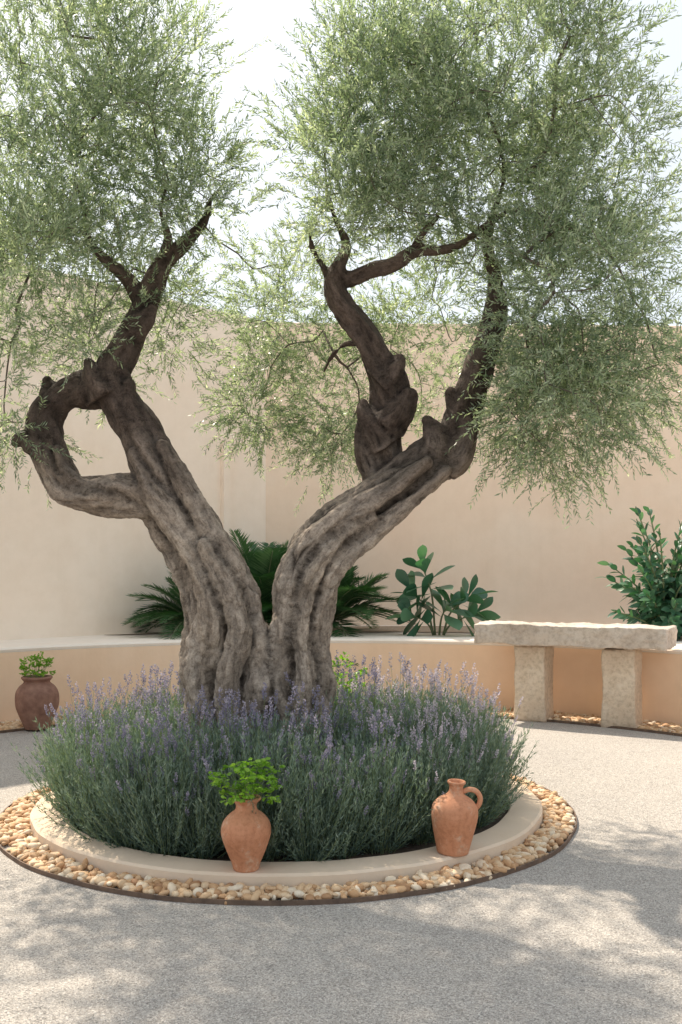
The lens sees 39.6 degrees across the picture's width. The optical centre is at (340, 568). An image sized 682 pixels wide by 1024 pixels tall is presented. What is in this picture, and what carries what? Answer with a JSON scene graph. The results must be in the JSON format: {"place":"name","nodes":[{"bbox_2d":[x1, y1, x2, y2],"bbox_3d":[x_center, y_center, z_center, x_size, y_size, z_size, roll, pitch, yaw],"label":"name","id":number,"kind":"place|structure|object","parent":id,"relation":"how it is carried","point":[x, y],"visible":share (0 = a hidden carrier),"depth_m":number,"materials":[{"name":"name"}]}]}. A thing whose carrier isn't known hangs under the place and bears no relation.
{"place":"outdoors","nodes":[
{"label":"outdoors","id":0,"kind":"place"},
{"bbox_2d":[0,774,575,904],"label":"pebble gravel","id":1,"kind":"structure","parent":0,"point":[557,826],"depth_m":4.14,"materials":[{"name":"beige gravel"}]},
{"bbox_2d":[75,794,508,861],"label":"bed soil","id":2,"kind":"structure","parent":0,"point":[410,847],"depth_m":4.39,"materials":[{"name":"brown soil"}]},
{"bbox_2d":[11,675,126,785],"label":"lavender plant","id":3,"kind":"object","parent":2,"relation":"on","point":[70,719],"visible":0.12,"depth_m":5.34,"materials":[{"name":"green plant"}]},
{"bbox_2d":[18,693,138,823],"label":"lavender plant","id":4,"kind":"object","parent":2,"relation":"on","point":[67,765],"visible":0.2,"depth_m":4.88,"materials":[{"name":"green plant"}]},
{"bbox_2d":[26,704,149,830],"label":"lavender plant","id":5,"kind":"object","parent":2,"relation":"on","point":[61,785],"visible":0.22,"depth_m":4.70,"materials":[{"name":"green plant"}]},
{"bbox_2d":[42,682,134,748],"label":"lavender plant","id":6,"kind":"object","parent":2,"relation":"on","point":[97,712],"visible":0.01,"depth_m":5.57,"materials":[{"name":"purple plant"}]},
{"bbox_2d":[25,681,157,805],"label":"lavender plant","id":7,"kind":"object","parent":2,"relation":"on","point":[87,718],"visible":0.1,"depth_m":5.17,"materials":[{"name":"green plant"}]},
{"bbox_2d":[40,709,151,842],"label":"lavender plant","id":8,"kind":"object","parent":2,"relation":"on","point":[91,825],"visible":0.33,"depth_m":4.49,"materials":[{"name":"green plant"}]},
{"bbox_2d":[50,686,192,785],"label":"lavender plant","id":9,"kind":"object","parent":2,"relation":"on","point":[131,729],"visible":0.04,"depth_m":5.14,"materials":[{"name":"purple plant"}]},
{"bbox_2d":[85,674,165,727],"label":"lavender plant","id":10,"kind":"object","parent":2,"relation":"on","point":[133,705],"visible":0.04,"depth_m":5.82,"materials":[{"name":"purple plant"}]},
{"bbox_2d":[54,714,197,850],"bbox_3d":[-0.965,1.013,4.455,0.656,0.613,0.618,0,0,13],"label":"lavender plant","id":11,"kind":"object","parent":2,"relation":"on","point":[120,840],"visible":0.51,"depth_m":4.36,"materials":[{"name":"green plant"}]},
{"bbox_2d":[78,705,190,798],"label":"lavender plant","id":12,"kind":"object","parent":2,"relation":"on","point":[137,741],"visible":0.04,"depth_m":4.82,"materials":[{"name":"green plant"}]},
{"bbox_2d":[109,687,169,741],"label":"lavender plant","id":13,"kind":"object","parent":2,"relation":"on","point":[139,704],"visible":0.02,"depth_m":5.41,"materials":[{"name":"purple plant"}]},
{"bbox_2d":[93,660,185,738],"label":"lavender plant","id":14,"kind":"object","parent":2,"relation":"on","point":[157,678],"visible":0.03,"depth_m":5.63,"materials":[{"name":"purple plant"}]},
{"bbox_2d":[101,663,178,723],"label":"lavender plant","id":15,"kind":"object","parent":2,"relation":"on","point":[141,689],"visible":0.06,"depth_m":6.03,"materials":[{"name":"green plant"}]},
{"bbox_2d":[122,677,178,725],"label":"lavender plant","id":16,"kind":"object","parent":2,"relation":"on","point":[166,686],"visible":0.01,"depth_m":5.83,"materials":[{"name":"purple plant"}]},
{"bbox_2d":[130,666,176,716],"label":"lavender plant","id":17,"kind":"object","parent":2,"relation":"on","point":[157,673],"visible":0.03,"depth_m":6.09,"materials":[{"name":"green plant"}]},
{"bbox_2d":[127,680,182,726],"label":"lavender plant","id":18,"kind":"object","parent":2,"relation":"on","point":[165,697],"depth_m":5.84,"materials":[{"name":"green plant"}]},
{"bbox_2d":[92,716,219,857],"bbox_3d":[-0.820,0.995,4.328,0.644,0.645,0.668,-3,5,-31],"label":"lavender plant","id":19,"kind":"object","parent":2,"relation":"on","point":[157,841],"visible":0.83,"depth_m":4.26,"materials":[{"name":"green plant"}]},
{"bbox_2d":[77,688,240,836],"bbox_3d":[-0.869,0.948,4.647,0.776,0.738,0.852,3,0,0],"label":"lavender plant","id":20,"kind":"object","parent":2,"relation":"on","point":[151,740],"visible":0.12,"depth_m":4.56,"materials":[{"name":"green plant"}]},
{"bbox_2d":[136,685,184,737],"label":"lavender plant","id":21,"kind":"object","parent":2,"relation":"on","point":[173,686],"visible":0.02,"depth_m":5.34,"materials":[{"name":"purple plant"}]},
{"bbox_2d":[116,670,212,755],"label":"lavender plant","id":22,"kind":"object","parent":2,"relation":"on","point":[151,714],"visible":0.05,"depth_m":5.15,"materials":[{"name":"purple plant"}]},
{"bbox_2d":[126,707,218,767],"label":"lavender plant","id":23,"kind":"object","parent":2,"relation":"on","point":[134,722],"visible":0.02,"depth_m":4.87,"materials":[{"name":"purple plant"}]},
{"bbox_2d":[142,671,213,736],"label":"lavender plant","id":24,"kind":"object","parent":2,"relation":"on","point":[193,707],"visible":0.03,"depth_m":5.14,"materials":[{"name":"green plant"}]},
{"bbox_2d":[134,687,267,818],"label":"lavender plant","id":25,"kind":"object","parent":2,"relation":"on","point":[196,731],"visible":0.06,"depth_m":4.59,"materials":[{"name":"green plant"}]},
{"bbox_2d":[140,733,265,859],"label":"lavender plant","id":26,"kind":"object","parent":2,"relation":"on","point":[210,847],"visible":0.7,"depth_m":4.25,"materials":[{"name":"green plant"}]},
{"bbox_2d":[163,684,262,756],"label":"lavender plant","id":27,"kind":"object","parent":2,"relation":"on","point":[207,714],"visible":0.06,"depth_m":5.02,"materials":[{"name":"purple plant"}]},
{"bbox_2d":[143,689,306,833],"bbox_3d":[-0.521,0.949,4.510,0.832,0.765,0.735,0,-1,-41],"label":"lavender plant","id":28,"kind":"object","parent":2,"relation":"on","point":[229,699],"visible":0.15,"depth_m":4.45,"materials":[{"name":"green plant"}]},
{"bbox_2d":[180,689,279,768],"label":"lavender plant","id":29,"kind":"object","parent":2,"relation":"on","point":[229,713],"visible":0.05,"depth_m":4.77,"materials":[{"name":"purple plant"}]},
{"bbox_2d":[184,696,332,861],"bbox_3d":[-0.379,0.954,4.281,0.759,0.726,0.691,0,-1,16],"label":"lavender plant","id":30,"kind":"object","parent":2,"relation":"on","point":[271,853],"visible":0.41,"depth_m":4.21,"materials":[{"name":"green plant"}]},
{"bbox_2d":[194,682,354,796],"bbox_3d":[-0.336,0.938,4.715,0.884,0.765,0.805,3,-2,15],"label":"lavender plant","id":31,"kind":"object","parent":2,"relation":"on","point":[252,724],"visible":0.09,"depth_m":4.65,"materials":[{"name":"green plant"}]},
{"bbox_2d":[210,702,342,838],"bbox_3d":[-0.271,0.991,4.518,0.774,0.668,0.729,0,0,-9],"label":"lavender plant","id":32,"kind":"object","parent":2,"relation":"on","point":[304,746],"visible":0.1,"depth_m":4.44,"materials":[{"name":"green plant"}]},
{"bbox_2d":[239,697,326,751],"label":"lavender plant","id":33,"kind":"object","parent":2,"relation":"on","point":[272,718],"visible":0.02,"depth_m":4.96,"materials":[{"name":"purple plant"}]},
{"bbox_2d":[257,704,348,757],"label":"lavender plant","id":34,"kind":"object","parent":2,"relation":"on","point":[299,713],"visible":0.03,"depth_m":5.08,"materials":[{"name":"purple plant"}]},
{"bbox_2d":[257,721,376,861],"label":"lavender plant","id":35,"kind":"object","parent":2,"relation":"on","point":[296,847],"visible":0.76,"depth_m":4.20,"materials":[{"name":"green plant"}]},
{"bbox_2d":[260,681,388,781],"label":"lavender plant","id":36,"kind":"object","parent":2,"relation":"on","point":[313,720],"visible":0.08,"depth_m":4.83,"materials":[{"name":"green plant"}]},
{"bbox_2d":[284,715,384,836],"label":"lavender plant","id":37,"kind":"object","parent":2,"relation":"on","point":[331,750],"visible":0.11,"depth_m":4.47,"materials":[{"name":"green plant"}]},
{"bbox_2d":[0,0,681,742],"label":"olive tree","id":38,"kind":"object","parent":2,"relation":"on","point":[232,640],"visible":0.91,"depth_m":5.19,"materials":[{"name":"green plant"}]},
{"bbox_2d":[280,736,408,859],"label":"lavender plant","id":39,"kind":"object","parent":2,"relation":"on","point":[354,841],"visible":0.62,"depth_m":4.26,"materials":[{"name":"green plant"}]},
{"bbox_2d":[332,651,367,709],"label":"herb plant","id":40,"kind":"object","parent":2,"relation":"on","point":[345,676],"visible":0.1,"depth_m":5.83,"materials":[{"name":"green plant"}]},
{"bbox_2d":[334,683,366,733],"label":"lavender plant","id":41,"kind":"object","parent":2,"relation":"on","point":[342,705],"depth_m":5.46,"materials":[{"name":"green plant"}]},
{"bbox_2d":[284,659,418,757],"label":"lavender plant","id":42,"kind":"object","parent":2,"relation":"on","point":[346,710],"visible":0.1,"depth_m":5.20,"materials":[{"name":"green plant"}]},
{"bbox_2d":[304,702,405,765],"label":"lavender plant","id":43,"kind":"object","parent":2,"relation":"on","point":[336,722],"visible":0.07,"depth_m":5.01,"materials":[{"name":"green plant"}]},
{"bbox_2d":[334,650,395,720],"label":"lavender plant","id":44,"kind":"object","parent":2,"relation":"on","point":[338,687],"visible":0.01,"depth_m":5.68,"materials":[{"name":"purple plant"}]},
{"bbox_2d":[339,663,400,702],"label":"lavender plant","id":45,"kind":"object","parent":2,"relation":"on","point":[370,681],"visible":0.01,"depth_m":6.38,"materials":[{"name":"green plant"}]},
{"bbox_2d":[310,700,438,814],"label":"lavender plant","id":46,"kind":"object","parent":2,"relation":"on","point":[356,744],"visible":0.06,"depth_m":4.72,"materials":[{"name":"green plant"}]},
{"bbox_2d":[303,708,446,855],"bbox_3d":[0.193,0.978,4.431,0.702,0.677,0.676,0,1,-24],"label":"lavender plant","id":47,"kind":"object","parent":2,"relation":"on","point":[382,841],"visible":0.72,"depth_m":4.34,"materials":[{"name":"green plant"}]},
{"bbox_2d":[336,655,429,710],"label":"lavender plant","id":48,"kind":"object","parent":2,"relation":"on","point":[378,669],"visible":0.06,"depth_m":5.91,"materials":[{"name":"purple plant"}]},
{"bbox_2d":[336,669,433,730],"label":"lavender plant","id":49,"kind":"object","parent":2,"relation":"on","point":[355,684],"visible":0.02,"depth_m":5.67,"materials":[{"name":"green plant"}]},
{"bbox_2d":[330,693,443,768],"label":"lavender plant","id":50,"kind":"object","parent":2,"relation":"on","point":[368,733],"visible":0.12,"depth_m":5.08,"materials":[{"name":"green plant"}]},
{"bbox_2d":[334,654,459,741],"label":"lavender plant","id":51,"kind":"object","parent":2,"relation":"on","point":[375,673],"visible":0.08,"depth_m":5.51,"materials":[{"name":"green plant"}]},
{"bbox_2d":[346,674,454,752],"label":"lavender plant","id":52,"kind":"object","parent":2,"relation":"on","point":[399,712],"visible":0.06,"depth_m":5.28,"materials":[{"name":"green plant"}]},
{"bbox_2d":[378,675,427,698],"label":"lavender plant","id":53,"kind":"object","parent":2,"relation":"on","point":[407,684],"depth_m":6.19,"materials":[{"name":"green plant"}]},
{"bbox_2d":[376,664,444,708],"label":"lavender plant","id":54,"kind":"object","parent":2,"relation":"on","point":[418,668],"visible":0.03,"depth_m":6.08,"materials":[{"name":"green plant"}]},
{"bbox_2d":[368,720,470,844],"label":"lavender plant","id":55,"kind":"object","parent":2,"relation":"on","point":[422,837],"visible":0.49,"depth_m":4.49,"materials":[{"name":"green plant"}]},
{"bbox_2d":[341,652,500,734],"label":"lavender plant","id":56,"kind":"object","parent":2,"relation":"on","point":[406,678],"visible":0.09,"depth_m":5.57,"materials":[{"name":"purple plant"}]},
{"bbox_2d":[349,667,494,785],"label":"lavender plant","id":57,"kind":"object","parent":2,"relation":"on","point":[407,714],"visible":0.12,"depth_m":5.11,"materials":[{"name":"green plant"}]},
{"bbox_2d":[366,699,485,791],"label":"lavender plant","id":58,"kind":"object","parent":2,"relation":"on","point":[429,736],"visible":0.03,"depth_m":4.84,"materials":[{"name":"green plant"}]},
{"bbox_2d":[384,673,474,718],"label":"lavender plant","id":59,"kind":"object","parent":2,"relation":"on","point":[430,697],"visible":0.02,"depth_m":5.71,"materials":[{"name":"purple plant"}]},
{"bbox_2d":[411,668,448,716],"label":"lavender plant","id":60,"kind":"object","parent":2,"relation":"on","point":[434,683],"depth_m":5.95,"materials":[{"name":"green plant"}]},
{"bbox_2d":[372,707,491,842],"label":"lavender plant","id":61,"kind":"object","parent":2,"relation":"on","point":[442,780],"visible":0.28,"depth_m":4.58,"materials":[{"name":"green plant"}]},
{"bbox_2d":[375,662,500,751],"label":"lavender plant","id":62,"kind":"object","parent":2,"relation":"on","point":[439,691],"visible":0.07,"depth_m":5.38,"materials":[{"name":"purple plant"}]},
{"bbox_2d":[412,663,518,751],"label":"lavender plant","id":63,"kind":"object","parent":2,"relation":"on","point":[490,707],"visible":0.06,"depth_m":5.71,"materials":[{"name":"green plant"}]},
{"bbox_2d":[422,703,518,829],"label":"lavender plant","id":64,"kind":"object","parent":2,"relation":"on","point":[489,791],"visible":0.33,"depth_m":4.76,"materials":[{"name":"green plant"}]},
{"bbox_2d":[413,688,538,805],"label":"lavender plant","id":65,"kind":"object","parent":2,"relation":"on","point":[498,743],"visible":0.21,"depth_m":5.14,"materials":[{"name":"green plant"}]},
{"bbox_2d":[425,698,534,820],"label":"lavender plant","id":66,"kind":"object","parent":2,"relation":"on","point":[476,735],"visible":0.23,"depth_m":4.93,"materials":[{"name":"green plant"}]},
{"bbox_2d":[434,671,527,771],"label":"lavender plant","id":67,"kind":"object","parent":2,"relation":"on","point":[504,716],"visible":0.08,"depth_m":5.57,"materials":[{"name":"purple plant"}]},
{"bbox_2d":[446,683,532,796],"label":"lavender plant","id":68,"kind":"object","parent":2,"relation":"on","point":[494,726],"visible":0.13,"depth_m":5.30,"materials":[{"name":"green plant"}]},
{"bbox_2d":[0,719,681,1023],"bbox_3d":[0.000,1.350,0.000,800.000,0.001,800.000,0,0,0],"label":"ground","id":69,"kind":"structure","parent":0,"point":[563,748],"depth_m":3.45,"materials":[{"name":"beige gravel"}]},
{"bbox_2d":[15,675,58,729],"bbox_3d":[-2.544,1.117,7.929,0.357,0.437,0.355,0,0,0],"label":"terracotta urn","id":70,"kind":"object","parent":69,"relation":"on","point":[34,695],"visible":0.96,"depth_m":7.81,"materials":[{"name":"ceramic"}]},
{"bbox_2d":[19,651,55,677],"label":"herb plant","id":71,"kind":"object","parent":70,"relation":"in","point":[24,668],"visible":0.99,"depth_m":7.91,"materials":[{"name":"green plant"}]},
{"bbox_2d":[0,260,265,639],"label":"garden wall","id":72,"kind":"structure","parent":69,"relation":"on","point":[65,571],"depth_m":9.94,"materials":[{"name":"beige paint"}]},
{"bbox_2d":[30,780,542,888],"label":"kerb","id":73,"kind":"structure","parent":69,"relation":"on","point":[521,820],"depth_m":4.19,"materials":[{"name":"paint"}]},
{"bbox_2d":[221,794,270,872],"bbox_3d":[-0.406,1.128,4.045,0.214,0.309,0.214,0,0,0],"label":"terracotta pot","id":74,"kind":"object","parent":73,"relation":"on","point":[245,834],"visible":0.94,"depth_m":3.98,"materials":[{"name":"ceramic"}]},
{"bbox_2d":[208,757,285,804],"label":"herb plant","id":75,"kind":"object","parent":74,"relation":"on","point":[252,778],"visible":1,"depth_m":4.00,"materials":[{"name":"green plant"}]},
{"bbox_2d":[431,779,482,856],"bbox_3d":[0.522,1.119,4.284,0.229,0.324,0.213,3,2,0],"label":"terracotta jug","id":76,"kind":"object","parent":73,"relation":"on","point":[454,813],"visible":1,"depth_m":4.22,"materials":[{"name":"orange ceramic"}]},
{"bbox_2d":[0,784,576,905],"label":"steel edging","id":77,"kind":"object","parent":69,"relation":"on","point":[273,902],"visible":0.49,"depth_m":3.91,"materials":[{"name":"brown metal"}]},
{"bbox_2d":[0,636,681,725],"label":"garden wall","id":78,"kind":"structure","parent":69,"relation":"on","point":[577,681],"depth_m":8.77,"materials":[{"name":"paint"}]},
{"bbox_2d":[0,707,681,734],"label":"pebble gravel","id":79,"kind":"structure","parent":69,"relation":"on","point":[672,727],"depth_m":8.20,"materials":[{"name":"beige gravel"}]},
{"bbox_2d":[0,715,681,736],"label":"steel edging","id":80,"kind":"object","parent":69,"relation":"on","point":[548,720],"visible":0.3,"depth_m":7.94,"materials":[{"name":"brown metal"}]},
{"bbox_2d":[266,322,681,625],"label":"garden wall","id":81,"kind":"structure","parent":69,"relation":"on","point":[540,564],"depth_m":11.61,"materials":[{"name":"beige paint"}]},
{"bbox_2d":[474,620,677,727],"bbox_3d":[2.040,0.919,8.342,1.696,0.887,0.480,0,0,29],"label":"stone bench","id":82,"kind":"object","parent":69,"relation":"on","point":[623,645],"visible":0.99,"depth_m":8.11,"materials":[{"name":"stone"}]},
{"bbox_2d":[0,625,681,644],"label":"wall coping","id":83,"kind":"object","parent":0,"point":[139,636],"depth_m":9.67,"materials":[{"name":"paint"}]},
{"bbox_2d":[0,0,681,325],"label":"sky","id":84,"kind":"structure","parent":0,"point":[249,21],"materials":[{"name":"white"}]},
{"bbox_2d":[104,626,681,639],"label":"soil","id":85,"kind":"structure","parent":0,"point":[463,629],"depth_m":10.66,"materials":[{"name":"brown soil"}]},
{"bbox_2d":[121,566,183,645],"bbox_3d":[-1.563,0.359,9.917,1.556,1.069,1.695,0,0,0],"label":"sago palm","id":86,"kind":"object","parent":85,"relation":"on","point":[173,613],"visible":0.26,"depth_m":9.80,"materials":[{"name":"green plant"}]},
{"bbox_2d":[154,529,356,634],"bbox_3d":[-0.782,0.329,10.460,2.147,1.548,2.185,0,0,22],"label":"sago palm","id":87,"kind":"object","parent":85,"relation":"on","point":[263,564],"visible":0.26,"depth_m":10.20,"materials":[{"name":"green plant"}]},
{"bbox_2d":[263,566,415,665],"bbox_3d":[-0.077,0.343,10.246,1.613,1.227,1.860,0,0,-39],"label":"sago palm","id":88,"kind":"object","parent":85,"relation":"on","point":[349,593],"visible":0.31,"depth_m":9.98,"materials":[{"name":"green plant"}]},
{"bbox_2d":[385,545,499,636],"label":"rubber plant","id":89,"kind":"object","parent":85,"relation":"in","point":[476,597],"visible":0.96,"depth_m":9.76,"materials":[{"name":"green plant"}]},
{"bbox_2d":[597,506,681,640],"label":"laurel shrub","id":90,"kind":"object","parent":85,"relation":"on","point":[658,602],"visible":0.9,"depth_m":9.24,"materials":[{"name":"green plant"}]}
]}

